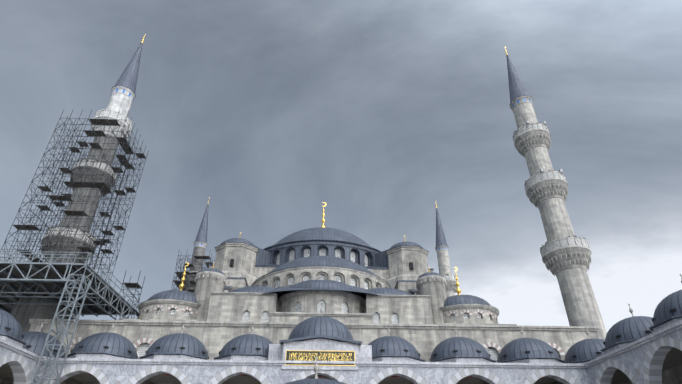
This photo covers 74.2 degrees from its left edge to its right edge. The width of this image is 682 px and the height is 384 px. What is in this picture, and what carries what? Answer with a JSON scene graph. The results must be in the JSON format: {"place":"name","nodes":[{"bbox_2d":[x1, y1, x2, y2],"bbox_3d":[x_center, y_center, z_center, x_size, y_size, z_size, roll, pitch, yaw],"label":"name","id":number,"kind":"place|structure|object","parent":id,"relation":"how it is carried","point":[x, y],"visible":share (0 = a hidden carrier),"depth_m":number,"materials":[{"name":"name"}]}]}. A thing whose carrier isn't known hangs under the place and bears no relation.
{"place":"outdoors","nodes":[
{"label":"outdoors","id":0,"kind":"place"},
{"bbox_2d":[0,338,44,383],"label":"portico arcade","id":1,"kind":"object","parent":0,"point":[21,362],"visible":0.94,"depth_m":34.27},
{"bbox_2d":[31,274,90,383],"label":"scaffold tower","id":2,"kind":"structure","parent":0,"point":[55,337],"depth_m":36.87,"materials":[{"name":"grey metal"}]},
{"bbox_2d":[0,251,139,319],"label":"scaffolding platform","id":3,"kind":"structure","parent":2,"relation":"on","point":[27,280],"depth_m":44.17,"materials":[{"name":"grey metal"}]},
{"bbox_2d":[120,270,144,314],"bbox_3d":[-25.069,11.967,53.755,1.754,4.824,1.754,1,-33,-2],"label":"scaffolding","id":4,"kind":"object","parent":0,"point":[130,286],"depth_m":53.95,"materials":[{"name":"grey metal"}]},
{"bbox_2d":[13,312,598,383],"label":"front wall","id":5,"kind":"structure","parent":0,"point":[215,337],"depth_m":46.05,"materials":[{"name":"stone"}]},
{"bbox_2d":[118,262,204,320],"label":"corner dome","id":6,"kind":"structure","parent":5,"relation":"on","point":[175,305],"depth_m":50.93,"materials":[{"name":"stone"}]},
{"bbox_2d":[183,197,209,292],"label":"minaret","id":7,"kind":"object","parent":5,"relation":"on","point":[200,244],"visible":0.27,"depth_m":106.46,"materials":[{"name":"stone"}]},
{"bbox_2d":[171,249,214,292],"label":"scaffolding","id":8,"kind":"object","parent":7,"relation":"attached to","point":[179,275],"visible":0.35,"depth_m":102.06,"materials":[{"name":"grey metal"}]},
{"bbox_2d":[214,234,258,285],"bbox_3d":[-15.591,14.248,64.763,7.021,19.032,7.021,1,-33,-2],"label":"turret","id":9,"kind":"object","parent":5,"relation":"on","point":[235,257],"depth_m":64.92,"materials":[{"name":"stone"}]},
{"bbox_2d":[230,286,282,311],"bbox_3d":[-11.696,14.516,54.008,11.080,6.960,5.993,-24,-40,33],"label":"exedra","id":10,"kind":"object","parent":5,"relation":"on","point":[259,289],"visible":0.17,"depth_m":52.69,"materials":[{"name":"stone"}]},
{"bbox_2d":[278,279,364,312],"bbox_3d":[-2.287,13.571,52.536,11.280,6.960,7.770,1,-33,-2],"label":"exedra","id":11,"kind":"object","parent":5,"relation":"on","point":[331,301],"visible":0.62,"depth_m":50.19,"materials":[{"name":"stone"}]},
{"bbox_2d":[360,288,411,312],"bbox_3d":[6.921,14.979,54.729,5.993,6.960,11.080,-28,-42,36],"label":"exedra","id":12,"kind":"object","parent":5,"relation":"on","point":[386,291],"visible":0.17,"depth_m":53.25,"materials":[{"name":"stone"}]},
{"bbox_2d":[385,237,428,288],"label":"turret","id":13,"kind":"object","parent":5,"relation":"on","point":[407,260],"depth_m":65.86,"materials":[{"name":"stone"}]},
{"bbox_2d":[435,205,456,296],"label":"minaret","id":14,"kind":"object","parent":5,"relation":"on","point":[441,248],"visible":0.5,"depth_m":108.00,"materials":[{"name":"stone"}]},
{"bbox_2d":[435,267,516,324],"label":"corner dome","id":15,"kind":"structure","parent":5,"relation":"on","point":[458,309],"depth_m":52.25,"materials":[{"name":"stone"}]},
{"bbox_2d":[60,373,562,383],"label":"portico interior","id":16,"kind":"object","parent":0,"point":[69,380],"visible":0.08,"depth_m":40.21,"materials":[{"name":"grey stone"}]},
{"bbox_2d":[36,358,589,383],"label":"courtyard arcade","id":17,"kind":"object","parent":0,"point":[132,371],"visible":0.94,"depth_m":37.14},
{"bbox_2d":[0,347,681,383],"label":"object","id":18,"kind":"structure","parent":0,"point":[672,369],"depth_m":40.57,"materials":[{"name":"grey stone"}]},
{"bbox_2d":[268,303,371,369],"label":"portal block","id":19,"kind":"structure","parent":18,"relation":"on","point":[322,338],"depth_m":38.28,"materials":[{"name":"white stone"}]},
{"bbox_2d":[0,274,681,363],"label":"arcade domes","id":20,"kind":"structure","parent":18,"relation":"on","point":[388,348],"depth_m":39.22,"materials":[{"name":"grey metal"}]},
{"bbox_2d":[0,0,681,331],"label":"sky","id":21,"kind":"structure","parent":0,"point":[382,113],"materials":[{"name":"grey"}]},
{"bbox_2d":[584,320,681,383],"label":"courtyard arcade","id":22,"kind":"object","parent":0,"point":[640,361],"visible":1,"depth_m":31.75},
{"label":"ground","id":23,"kind":"structure","parent":0,"visible":0},
{"bbox_2d":[11,34,145,331],"bbox_3d":[-32.921,1.211,57.911,5.728,65.970,5.728,1,-33,-2],"label":"minaret","id":24,"kind":"object","parent":23,"relation":"on","point":[123,95],"visible":0.58,"depth_m":57.43,"materials":[{"name":"stone"}]},
{"bbox_2d":[0,109,148,283],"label":"scaffolding","id":25,"kind":"object","parent":24,"relation":"attached to","point":[122,159],"visible":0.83,"depth_m":56.28,"materials":[{"name":"grey metal"}]},
{"bbox_2d":[285,356,345,383],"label":"fountain","id":26,"kind":"object","parent":23,"relation":"on","point":[315,380],"visible":1,"depth_m":17.72,"materials":[{"name":"white stone"}]},
{"bbox_2d":[207,264,446,323],"bbox_3d":[-3.035,25.782,64.005,33.200,31.200,38.180,1,-33,-2],"label":"mosque","id":27,"kind":"object","parent":23,"relation":"on","point":[226,305],"visible":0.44,"depth_m":50.09,"materials":[{"name":"stone"}]},
{"bbox_2d":[194,264,226,320],"bbox_3d":[-16.054,13.935,53.638,3.860,11.938,3.831,1,-33,-2],"label":"turret","id":28,"kind":"object","parent":27,"relation":"on","point":[208,281],"visible":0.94,"depth_m":53.72,"materials":[{"name":"stone"}]},
{"bbox_2d":[251,256,390,294],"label":"half dome","id":29,"kind":"structure","parent":27,"relation":"on","point":[356,276],"depth_m":56.94,"materials":[{"name":"stone"}]},
{"bbox_2d":[256,202,388,267],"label":"dome","id":30,"kind":"structure","parent":27,"relation":"on","point":[322,240],"depth_m":68.91,"materials":[{"name":"grey metal"}]},
{"bbox_2d":[416,267,446,323],"bbox_3d":[11.318,14.615,54.697,3.860,11.938,3.831,1,-33,-2],"label":"turret","id":31,"kind":"object","parent":27,"relation":"on","point":[433,285],"visible":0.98,"depth_m":54.80,"materials":[{"name":"stone"}]},
{"bbox_2d":[505,47,606,339],"bbox_3d":[28.414,2.608,60.366,5.728,66.271,5.728,1,-33,-2],"label":"minaret","id":32,"kind":"object","parent":23,"relation":"on","point":[566,259],"visible":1,"depth_m":58.72,"materials":[{"name":"stone"}]},
{"bbox_2d":[525,121,562,177],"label":"loudspeakers","id":33,"kind":"object","parent":32,"relation":"attached to","point":[542,170],"visible":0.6,"depth_m":61.09,"materials":[{"name":"grey"}]}
]}

